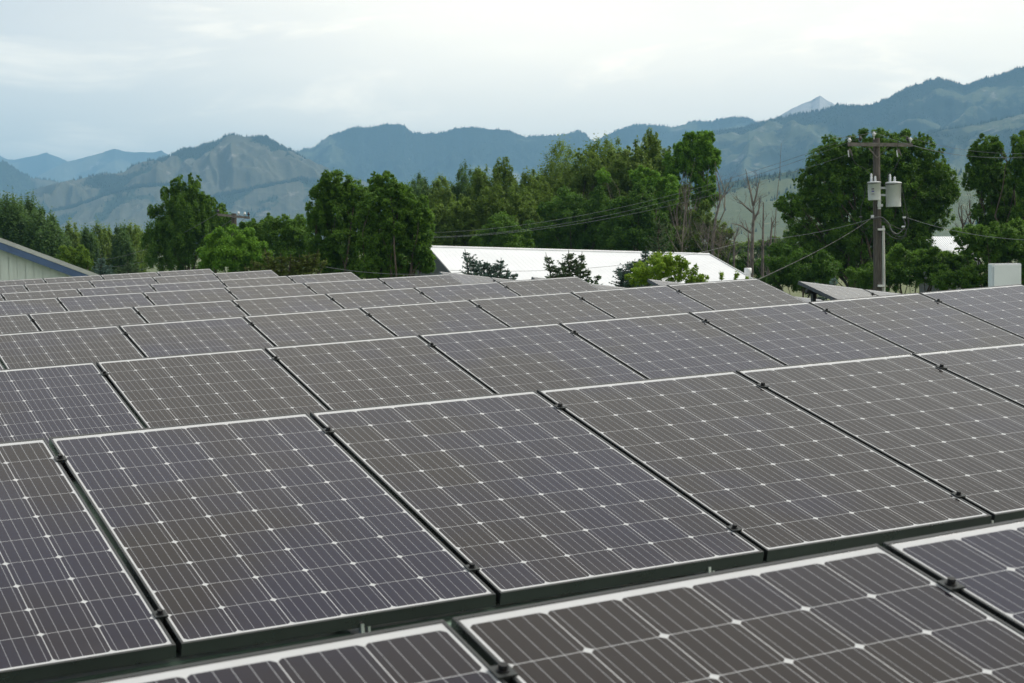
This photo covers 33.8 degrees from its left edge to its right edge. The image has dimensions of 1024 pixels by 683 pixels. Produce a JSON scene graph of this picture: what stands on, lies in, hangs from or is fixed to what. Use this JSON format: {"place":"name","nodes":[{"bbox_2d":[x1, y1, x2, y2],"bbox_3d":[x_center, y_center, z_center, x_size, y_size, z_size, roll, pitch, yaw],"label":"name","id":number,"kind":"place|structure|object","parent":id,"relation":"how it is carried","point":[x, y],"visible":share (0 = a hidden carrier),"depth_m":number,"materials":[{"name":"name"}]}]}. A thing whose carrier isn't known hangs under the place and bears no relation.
{"place":"outdoors","nodes":[
{"label":"outdoors","id":0,"kind":"place"},
{"bbox_2d":[0,162,59,204],"bbox_3d":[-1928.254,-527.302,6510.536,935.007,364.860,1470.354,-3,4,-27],"label":"mountain","id":1,"kind":"structure","parent":0,"point":[38,183],"depth_m":6720.04,"materials":[{"name":"blue stone"}]},
{"bbox_2d":[0,153,67,177],"bbox_3d":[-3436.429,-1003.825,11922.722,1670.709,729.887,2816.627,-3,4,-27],"label":"mountain","id":2,"kind":"structure","parent":0,"point":[36,165],"depth_m":12420.64,"materials":[{"name":"stone"}]},
{"bbox_2d":[0,238,100,280],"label":"gabled shed","id":3,"kind":"structure","parent":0,"point":[18,262],"depth_m":57.52,"materials":[{"name":"grey"}]},
{"bbox_2d":[36,149,167,181],"bbox_3d":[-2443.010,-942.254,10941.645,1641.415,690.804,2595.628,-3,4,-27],"label":"mountain","id":4,"kind":"structure","parent":0,"point":[111,161],"depth_m":11377.71,"materials":[{"name":"stone"}]},
{"bbox_2d":[42,185,173,236],"bbox_3d":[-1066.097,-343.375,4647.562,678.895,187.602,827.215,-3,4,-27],"label":"hill","id":5,"kind":"structure","parent":0,"point":[134,210],"depth_m":4697.92,"materials":[{"name":"grey plant"}]},
{"bbox_2d":[46,181,186,224],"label":"forest","id":6,"kind":"object","parent":5,"relation":"on","point":[127,188],"visible":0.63,"depth_m":4791.95,"materials":[{"name":"plant"}]},
{"bbox_2d":[17,135,368,209],"bbox_3d":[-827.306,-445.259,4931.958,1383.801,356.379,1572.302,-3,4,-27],"label":"mountain","id":7,"kind":"structure","parent":0,"point":[231,162],"depth_m":4947.02,"materials":[{"name":"grey stone"}]},
{"bbox_2d":[14,132,365,208],"bbox_3d":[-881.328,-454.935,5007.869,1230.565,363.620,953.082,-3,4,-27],"label":"forest","id":8,"kind":"object","parent":7,"relation":"on","point":[189,152],"visible":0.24,"depth_m":5145.62,"materials":[{"name":"plant"}]},
{"bbox_2d":[210,176,377,220],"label":"forest","id":9,"kind":"object","parent":7,"relation":"on","point":[240,190],"visible":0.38,"depth_m":4741.49,"materials":[{"name":"plant"}]},
{"bbox_2d":[196,179,381,242],"bbox_3d":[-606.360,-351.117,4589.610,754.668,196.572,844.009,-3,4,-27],"label":"hill","id":10,"kind":"structure","parent":0,"point":[289,202],"depth_m":4648.87,"materials":[{"name":"grey plant"}]},
{"bbox_2d":[298,124,601,188],"bbox_3d":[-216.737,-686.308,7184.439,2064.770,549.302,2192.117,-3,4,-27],"label":"mountain","id":11,"kind":"structure","parent":0,"point":[329,153],"depth_m":7393.52,"materials":[{"name":"stone"}]},
{"bbox_2d":[297,123,602,187],"bbox_3d":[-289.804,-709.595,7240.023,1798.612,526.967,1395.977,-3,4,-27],"label":"forest","id":12,"kind":"object","parent":11,"relation":"on","point":[428,139],"visible":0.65,"depth_m":7441.85,"materials":[{"name":"plant"}]},
{"bbox_2d":[0,0,1023,160],"label":"sky","id":13,"kind":"structure","parent":0,"point":[79,79],"materials":[{"name":"white"}]},
{"bbox_2d":[404,245,751,285],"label":"white roof building","id":14,"kind":"structure","parent":0,"point":[525,263],"depth_m":79.10,"materials":[{"name":"metal"}]},
{"bbox_2d":[147,249,1014,299],"bbox_3d":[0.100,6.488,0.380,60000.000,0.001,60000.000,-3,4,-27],"label":"ground","id":15,"kind":"structure","parent":0,"point":[799,294],"depth_m":224.32,"materials":[{"name":"green plant"}]},
{"bbox_2d":[0,184,31,245],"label":"poplar tree","id":16,"kind":"object","parent":15,"relation":"on","point":[12,219],"visible":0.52,"depth_m":130.80,"materials":[{"name":"green plant"}]},
{"bbox_2d":[19,199,64,248],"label":"poplar tree","id":17,"kind":"object","parent":15,"relation":"on","point":[29,236],"visible":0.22,"depth_m":128.36,"materials":[{"name":"green plant"}]},
{"bbox_2d":[29,217,75,258],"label":"poplar tree","id":18,"kind":"object","parent":15,"relation":"on","point":[51,240],"visible":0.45,"depth_m":124.71,"materials":[{"name":"green plant"}]},
{"bbox_2d":[56,244,93,270],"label":"willow bush","id":19,"kind":"object","parent":15,"relation":"on","point":[71,255],"visible":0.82,"depth_m":91.73,"materials":[{"name":"green plant"}]},
{"bbox_2d":[109,220,138,272],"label":"poplar tree","id":20,"kind":"object","parent":15,"relation":"on","point":[121,245],"visible":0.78,"depth_m":148.91,"materials":[{"name":"green plant"}]},
{"bbox_2d":[138,172,238,271],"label":"cottonwood tree","id":21,"kind":"object","parent":15,"relation":"on","point":[171,239],"visible":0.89,"depth_m":104.48,"materials":[{"name":"green plant"}]},
{"bbox_2d":[195,223,274,272],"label":"broadleaf tree","id":22,"kind":"object","parent":15,"relation":"on","point":[244,247],"visible":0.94,"depth_m":71.60,"materials":[{"name":"green plant"}]},
{"bbox_2d":[248,213,314,272],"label":"broadleaf tree","id":23,"kind":"object","parent":15,"relation":"on","point":[288,241],"visible":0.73,"depth_m":87.56,"materials":[{"name":"green plant"}]},
{"bbox_2d":[244,249,327,275],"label":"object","id":24,"kind":"object","parent":15,"relation":"on","point":[312,266],"visible":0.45,"depth_m":39.95,"materials":[{"name":"green plant"}]},
{"bbox_2d":[303,168,371,278],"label":"broadleaf tree","id":25,"kind":"object","parent":15,"relation":"on","point":[336,199],"visible":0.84,"depth_m":69.58,"materials":[{"name":"green plant"}]},
{"bbox_2d":[352,170,436,278],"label":"broadleaf tree","id":26,"kind":"object","parent":15,"relation":"on","point":[392,248],"visible":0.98,"depth_m":65.63,"materials":[{"name":"green plant"}]},
{"bbox_2d":[22,543,882,682],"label":"metal roof building","id":27,"kind":"structure","parent":15,"relation":"on","point":[115,671],"depth_m":4.86,"materials":[{"name":"green paint"}]},
{"bbox_2d":[59,281,385,304],"bbox_3d":[-3.470,-0.287,19.163,6.956,0.655,1.390,-3,4,-27],"label":"panel rack","id":28,"kind":"object","parent":27,"relation":"on","point":[230,292],"visible":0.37,"depth_m":19.94,"materials":[{"name":"metal"}]},
{"bbox_2d":[0,297,65,315],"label":"solar panel","id":29,"kind":"object","parent":28,"relation":"attached to","point":[25,306],"visible":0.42,"depth_m":18.82,"materials":[{"name":"black glass"}]},
{"bbox_2d":[57,292,152,310],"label":"solar panel","id":30,"kind":"object","parent":28,"relation":"attached to","point":[73,303],"visible":0.42,"depth_m":19.22,"materials":[{"name":"black glass"}]},
{"bbox_2d":[143,287,235,304],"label":"solar panel","id":31,"kind":"object","parent":28,"relation":"attached to","point":[184,296],"visible":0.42,"depth_m":19.68,"materials":[{"name":"black glass"}]},
{"bbox_2d":[225,283,315,298],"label":"solar panel","id":32,"kind":"object","parent":28,"relation":"attached to","point":[263,291],"visible":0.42,"depth_m":20.15,"materials":[{"name":"black glass"}]},
{"bbox_2d":[303,278,391,293],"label":"solar panel","id":33,"kind":"object","parent":28,"relation":"attached to","point":[323,287],"visible":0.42,"depth_m":20.61,"materials":[{"name":"black glass"}]},
{"bbox_2d":[378,274,463,288],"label":"solar panel","id":34,"kind":"object","parent":28,"relation":"attached to","point":[417,281],"visible":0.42,"depth_m":21.08,"materials":[{"name":"black glass"}]},
{"bbox_2d":[30,286,508,322],"bbox_3d":[-1.935,-0.138,16.217,6.962,0.656,1.425,-3,4,-27],"label":"panel rack","id":35,"kind":"object","parent":27,"relation":"on","point":[138,312],"visible":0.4,"depth_m":16.54,"materials":[{"name":"metal"}]},
{"bbox_2d":[0,314,38,333],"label":"solar panel","id":36,"kind":"object","parent":35,"relation":"attached to","point":[18,323],"visible":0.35,"depth_m":15.48,"materials":[{"name":"black glass"}]},
{"bbox_2d":[28,307,145,330],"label":"solar panel","id":37,"kind":"object","parent":35,"relation":"attached to","point":[60,320],"visible":0.42,"depth_m":15.80,"materials":[{"name":"black glass"}]},
{"bbox_2d":[133,300,247,322],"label":"solar panel","id":38,"kind":"object","parent":35,"relation":"attached to","point":[186,311],"visible":0.42,"depth_m":16.27,"materials":[{"name":"black glass"}]},
{"bbox_2d":[232,294,342,315],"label":"solar panel","id":39,"kind":"object","parent":35,"relation":"attached to","point":[281,304],"visible":0.42,"depth_m":16.73,"materials":[{"name":"black glass"}]},
{"bbox_2d":[325,287,432,308],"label":"solar panel","id":40,"kind":"object","parent":35,"relation":"attached to","point":[370,298],"visible":0.42,"depth_m":17.19,"materials":[{"name":"black glass"}]},
{"bbox_2d":[414,282,518,301],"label":"solar panel","id":41,"kind":"object","parent":35,"relation":"attached to","point":[463,291],"visible":0.42,"depth_m":17.65,"materials":[{"name":"black glass"}]},
{"bbox_2d":[498,276,600,295],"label":"solar panel","id":42,"kind":"object","parent":35,"relation":"attached to","point":[546,286],"visible":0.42,"depth_m":18.12,"materials":[{"name":"black glass"}]},
{"bbox_2d":[123,289,681,335],"bbox_3d":[-0.831,0.040,13.044,7.947,0.706,1.454,-3,4,-27],"label":"panel rack","id":43,"kind":"object","parent":27,"relation":"on","point":[368,314],"visible":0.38,"depth_m":13.62,"materials":[{"name":"metal"}]},
{"bbox_2d":[0,325,143,368],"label":"solar panel","id":44,"kind":"object","parent":43,"relation":"attached to","point":[56,347],"visible":0.3,"depth_m":12.33,"materials":[{"name":"black glass"}]},
{"bbox_2d":[119,316,274,356],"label":"solar panel","id":45,"kind":"object","parent":43,"relation":"attached to","point":[188,336],"visible":0.42,"depth_m":12.79,"materials":[{"name":"black glass"}]},
{"bbox_2d":[243,308,394,346],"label":"solar panel","id":46,"kind":"object","parent":43,"relation":"attached to","point":[298,328],"visible":0.42,"depth_m":13.24,"materials":[{"name":"black glass"}]},
{"bbox_2d":[360,300,507,335],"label":"solar panel","id":47,"kind":"object","parent":43,"relation":"attached to","point":[417,319],"visible":0.41,"depth_m":13.70,"materials":[{"name":"black glass"}]},
{"bbox_2d":[469,292,612,326],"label":"solar panel","id":48,"kind":"object","parent":43,"relation":"attached to","point":[525,310],"visible":0.42,"depth_m":14.15,"materials":[{"name":"black glass"}]},
{"bbox_2d":[571,285,712,317],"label":"solar panel","id":49,"kind":"object","parent":43,"relation":"attached to","point":[638,301],"visible":0.42,"depth_m":14.61,"materials":[{"name":"black glass"}]},
{"bbox_2d":[667,278,804,309],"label":"solar panel","id":50,"kind":"object","parent":43,"relation":"attached to","point":[726,294],"visible":0.41,"depth_m":15.07,"materials":[{"name":"black glass"}]},
{"bbox_2d":[100,299,941,376],"bbox_3d":[0.717,0.193,10.084,7.944,0.699,1.452,-3,4,-27],"label":"panel rack","id":51,"kind":"object","parent":27,"relation":"on","point":[105,373],"visible":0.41,"depth_m":10.21,"materials":[{"name":"metal"}]},
{"bbox_2d":[0,362,143,443],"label":"solar panel","id":52,"kind":"object","parent":51,"relation":"on","point":[45,402],"visible":0.57,"depth_m":8.83,"materials":[{"name":"black glass"}]},
{"bbox_2d":[96,348,327,427],"bbox_3d":[-1.537,0.346,9.031,0.979,0.041,1.640,-5,20,-27],"label":"solar panel","id":53,"kind":"object","parent":51,"relation":"attached to","point":[168,390],"visible":0.54,"depth_m":9.23,"materials":[{"name":"black glass"}]},
{"bbox_2d":[265,335,493,409],"bbox_3d":[-0.654,0.268,9.484,0.979,0.041,1.640,-5,20,-27],"label":"solar panel","id":54,"kind":"object","parent":51,"relation":"attached to","point":[366,372],"visible":0.54,"depth_m":9.68,"materials":[{"name":"black glass"}]},
{"bbox_2d":[418,323,645,393],"bbox_3d":[0.229,0.190,9.936,0.979,0.041,1.640,-5,20,-27],"label":"solar panel","id":55,"kind":"object","parent":51,"relation":"attached to","point":[535,358],"visible":0.54,"depth_m":10.12,"materials":[{"name":"black glass"}]},
{"bbox_2d":[559,312,784,378],"bbox_3d":[1.111,0.112,10.389,0.979,0.041,1.640,-5,20,-27],"label":"solar panel","id":56,"kind":"object","parent":51,"relation":"attached to","point":[665,345],"visible":0.54,"depth_m":10.57,"materials":[{"name":"black glass"}]},
{"bbox_2d":[689,302,911,364],"bbox_3d":[1.994,0.035,10.841,0.979,0.041,1.640,-5,20,-27],"label":"solar panel","id":57,"kind":"object","parent":51,"relation":"attached to","point":[796,333],"visible":0.54,"depth_m":11.02,"materials":[{"name":"black glass"}]},
{"bbox_2d":[809,293,1023,352],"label":"solar panel","id":58,"kind":"object","parent":51,"relation":"attached to","point":[914,322],"visible":0.72,"depth_m":11.47,"materials":[{"name":"black glass"}]},
{"bbox_2d":[920,284,1023,338],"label":"solar panel","id":59,"kind":"object","parent":51,"relation":"attached to","point":[1001,307],"visible":0.92,"depth_m":12.06,"materials":[{"name":"black glass"}]},
{"bbox_2d":[54,364,993,634],"bbox_3d":[0.509,0.504,6.198,5.955,0.587,1.420,-3,4,-27],"label":"panel rack","id":60,"kind":"object","parent":27,"relation":"on","point":[162,614],"visible":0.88,"depth_m":5.71,"materials":[{"name":"metal"}]},
{"bbox_2d":[0,438,175,682],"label":"solar panel","id":61,"kind":"object","parent":60,"relation":"on","point":[73,600],"visible":1,"depth_m":4.95,"materials":[{"name":"black glass"}]},
{"bbox_2d":[49,412,495,656],"bbox_3d":[-0.857,0.575,5.589,0.979,0.040,1.640,-5,20,-27],"label":"solar panel","id":62,"kind":"object","parent":60,"relation":"attached to","point":[228,534],"visible":0.98,"depth_m":5.41,"materials":[{"name":"black glass"}]},
{"bbox_2d":[310,390,763,604],"bbox_3d":[0.026,0.502,6.042,0.979,0.040,1.640,-5,20,-27],"label":"solar panel","id":63,"kind":"object","parent":60,"relation":"attached to","point":[519,496],"visible":0.96,"depth_m":5.88,"materials":[{"name":"black glass"}]},
{"bbox_2d":[537,371,991,561],"bbox_3d":[0.908,0.430,6.495,0.979,0.040,1.640,-5,20,-27],"label":"solar panel","id":64,"kind":"object","parent":60,"relation":"on","point":[773,476],"visible":0.94,"depth_m":6.34,"materials":[{"name":"black glass"}]},
{"bbox_2d":[736,353,1023,522],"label":"solar panel","id":65,"kind":"object","parent":60,"relation":"on","point":[947,430],"visible":0.92,"depth_m":7.00,"materials":[{"name":"black glass"}]},
{"bbox_2d":[912,342,1023,406],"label":"solar panel","id":66,"kind":"object","parent":60,"relation":"on","point":[998,370],"visible":0.87,"depth_m":7.76,"materials":[{"name":"black glass"}]},
{"bbox_2d":[487,576,964,682],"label":"panel rack","id":67,"kind":"object","parent":27,"relation":"on","point":[505,671],"visible":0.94,"depth_m":2.84,"materials":[{"name":"metal"}]},
{"bbox_2d":[79,619,506,682],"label":"solar panel","id":68,"kind":"object","parent":67,"relation":"attached to","point":[440,651],"visible":1,"depth_m":2.84,"materials":[{"name":"black glass"}]},
{"bbox_2d":[451,544,1023,682],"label":"solar panel","id":69,"kind":"object","parent":67,"relation":"attached to","point":[874,613],"visible":0.91,"depth_m":3.06,"materials":[{"name":"black glass"}]},
{"bbox_2d":[882,518,1023,632],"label":"solar panel","id":70,"kind":"object","parent":67,"relation":"attached to","point":[983,565],"visible":0.73,"depth_m":3.43,"materials":[{"name":"black glass"}]},
{"bbox_2d":[805,289,873,301],"bbox_3d":[5.082,-0.273,19.867,2.959,0.749,1.409,-3,4,-27],"label":"panel rack","id":71,"kind":"object","parent":27,"relation":"on","point":[813,295],"visible":0.15,"depth_m":19.80,"materials":[{"name":"metal"}]},
{"bbox_2d":[798,281,876,299],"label":"solar panel","id":72,"kind":"object","parent":71,"relation":"attached to","point":[832,292],"visible":0.42,"depth_m":19.87,"materials":[{"name":"black glass"}]},
{"bbox_2d":[988,263,1020,286],"bbox_3d":[7.282,-0.484,25.303,0.454,1.387,0.826,-1,3,-6],"label":"equipment box","id":73,"kind":"object","parent":27,"relation":"on","point":[1001,274],"visible":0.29,"depth_m":24.87,"materials":[{"name":"grey paint"}]},
{"bbox_2d":[429,193,482,246],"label":"broadleaf tree","id":74,"kind":"object","parent":15,"relation":"on","point":[440,220],"visible":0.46,"depth_m":102.89,"materials":[{"name":"green plant"}]},
{"bbox_2d":[460,251,517,279],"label":"spruce tree","id":75,"kind":"object","parent":15,"relation":"on","point":[478,270],"visible":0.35,"depth_m":42.93,"materials":[{"name":"green plant"}]},
{"bbox_2d":[434,182,548,248],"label":"broadleaf tree","id":76,"kind":"object","parent":15,"relation":"on","point":[477,216],"visible":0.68,"depth_m":102.57,"materials":[{"name":"green plant"}]},
{"bbox_2d":[469,210,533,247],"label":"broadleaf tree","id":77,"kind":"object","parent":15,"relation":"on","point":[505,238],"visible":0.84,"depth_m":95.61,"materials":[{"name":"green plant"}]},
{"bbox_2d":[485,155,520,223],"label":"broadleaf tree","id":78,"kind":"object","parent":15,"relation":"on","point":[505,178],"visible":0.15,"depth_m":114.05,"materials":[{"name":"green plant"}]},
{"bbox_2d":[503,166,558,248],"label":"broadleaf tree","id":79,"kind":"object","parent":15,"relation":"on","point":[526,191],"visible":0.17,"depth_m":105.70,"materials":[{"name":"green plant"}]},
{"bbox_2d":[536,133,583,246],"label":"poplar tree","id":80,"kind":"object","parent":15,"relation":"on","point":[552,174],"visible":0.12,"depth_m":111.57,"materials":[{"name":"green plant"}]},
{"bbox_2d":[521,185,614,249],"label":"broadleaf tree","id":81,"kind":"object","parent":15,"relation":"on","point":[575,236],"visible":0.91,"depth_m":99.52,"materials":[{"name":"green plant"}]},
{"bbox_2d":[543,251,602,284],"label":"spruce tree","id":82,"kind":"object","parent":15,"relation":"on","point":[571,270],"visible":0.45,"depth_m":43.94,"materials":[{"name":"green plant"}]},
{"bbox_2d":[548,148,628,249],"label":"broadleaf tree","id":83,"kind":"object","parent":15,"relation":"on","point":[583,177],"visible":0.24,"depth_m":107.59,"materials":[{"name":"green plant"}]},
{"bbox_2d":[588,145,656,250],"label":"broadleaf tree","id":84,"kind":"object","parent":15,"relation":"on","point":[625,164],"visible":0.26,"depth_m":106.54,"materials":[{"name":"green plant"}]},
{"bbox_2d":[595,180,676,251],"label":"broadleaf tree","id":85,"kind":"object","parent":15,"relation":"on","point":[639,225],"visible":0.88,"depth_m":97.57,"materials":[{"name":"green plant"}]},
{"bbox_2d":[594,164,680,249],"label":"broadleaf tree","id":86,"kind":"object","parent":15,"relation":"on","point":[670,186],"visible":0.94,"depth_m":99.82,"materials":[{"name":"green plant"}]},
{"bbox_2d":[629,127,661,212],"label":"broadleaf tree","id":87,"kind":"object","parent":15,"relation":"on","point":[649,149],"visible":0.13,"depth_m":109.09,"materials":[{"name":"green plant"}]},
{"bbox_2d":[640,146,692,251],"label":"broadleaf tree","id":88,"kind":"object","parent":15,"relation":"on","point":[658,167],"visible":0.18,"depth_m":105.56,"materials":[{"name":"green plant"}]},
{"bbox_2d":[624,250,709,286],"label":"broadleaf bush","id":89,"kind":"object","parent":15,"relation":"on","point":[677,265],"visible":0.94,"depth_m":40.89,"materials":[{"name":"green plant"}]},
{"bbox_2d":[662,130,724,249],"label":"broadleaf tree","id":90,"kind":"object","parent":15,"relation":"on","point":[702,150],"visible":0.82,"depth_m":103.67,"materials":[{"name":"green plant"}]},
{"bbox_2d":[672,199,737,260],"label":"broadleaf tree","id":91,"kind":"object","parent":15,"relation":"on","point":[693,244],"visible":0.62,"depth_m":98.72,"materials":[{"name":"green plant"}]},
{"bbox_2d":[728,159,766,277],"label":"dead tree","id":92,"kind":"object","parent":15,"relation":"on","point":[751,232],"visible":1,"depth_m":89.95,"materials":[{"name":"grey plant"}]},
{"bbox_2d":[759,244,843,297],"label":"broadleaf tree","id":93,"kind":"object","parent":15,"relation":"on","point":[821,270],"visible":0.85,"depth_m":73.61,"materials":[{"name":"green plant"}]},
{"bbox_2d":[766,126,960,289],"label":"broadleaf tree","id":94,"kind":"object","parent":15,"relation":"on","point":[821,202],"visible":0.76,"depth_m":81.45,"materials":[{"name":"green plant"}]},
{"bbox_2d":[847,132,912,291],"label":"utility pole","id":95,"kind":"object","parent":15,"relation":"on","point":[894,190],"visible":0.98,"depth_m":63.78,"materials":[{"name":"grey wood"}]},
{"bbox_2d":[844,243,975,293],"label":"broadleaf tree","id":96,"kind":"object","parent":15,"relation":"on","point":[916,265],"visible":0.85,"depth_m":69.66,"materials":[{"name":"green plant"}]},
{"bbox_2d":[927,217,1023,290],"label":"broadleaf tree","id":97,"kind":"object","parent":15,"relation":"on","point":[1009,249],"visible":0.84,"depth_m":67.67,"materials":[{"name":"green plant"}]},
{"bbox_2d":[960,133,1023,261],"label":"broadleaf tree","id":98,"kind":"object","parent":15,"relation":"on","point":[984,177],"visible":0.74,"depth_m":79.64,"materials":[{"name":"green plant"}]},
{"bbox_2d":[994,130,1023,262],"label":"broadleaf tree","id":99,"kind":"object","parent":15,"relation":"on","point":[1015,181],"visible":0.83,"depth_m":77.86,"materials":[{"name":"green plant"}]},
{"bbox_2d":[595,117,755,156],"bbox_3d":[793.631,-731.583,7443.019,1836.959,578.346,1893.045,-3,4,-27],"label":"mountain","id":100,"kind":"structure","parent":0,"point":[680,130],"depth_m":7793.47,"materials":[{"name":"stone"}]},
{"bbox_2d":[593,115,755,146],"bbox_3d":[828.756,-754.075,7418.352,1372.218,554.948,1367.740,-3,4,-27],"label":"forest","id":101,"kind":"object","parent":100,"relation":"on","point":[634,130],"visible":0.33,"depth_m":7842.13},
{"bbox_2d":[681,164,986,243],"bbox_3d":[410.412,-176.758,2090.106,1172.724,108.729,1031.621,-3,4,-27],"label":"hill","id":102,"kind":"structure","parent":0,"point":[771,187],"depth_m":1956.94,"materials":[{"name":"green plant"}]},
{"bbox_2d":[661,67,1023,185],"bbox_3d":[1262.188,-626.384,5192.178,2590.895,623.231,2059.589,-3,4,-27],"label":"mountain","id":103,"kind":"structure","parent":0,"point":[757,148],"depth_m":5247.62,"materials":[{"name":"stone"}]},
{"bbox_2d":[665,66,1023,182],"bbox_3d":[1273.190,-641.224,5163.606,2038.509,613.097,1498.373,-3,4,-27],"label":"forest","id":104,"kind":"object","parent":103,"relation":"on","point":[981,81],"visible":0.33,"depth_m":5538.60,"materials":[{"name":"plant"}]},
{"bbox_2d":[895,114,1023,174],"bbox_3d":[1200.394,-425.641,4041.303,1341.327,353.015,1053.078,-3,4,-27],"label":"mountain","id":105,"kind":"structure","parent":0,"point":[959,160],"depth_m":4166.91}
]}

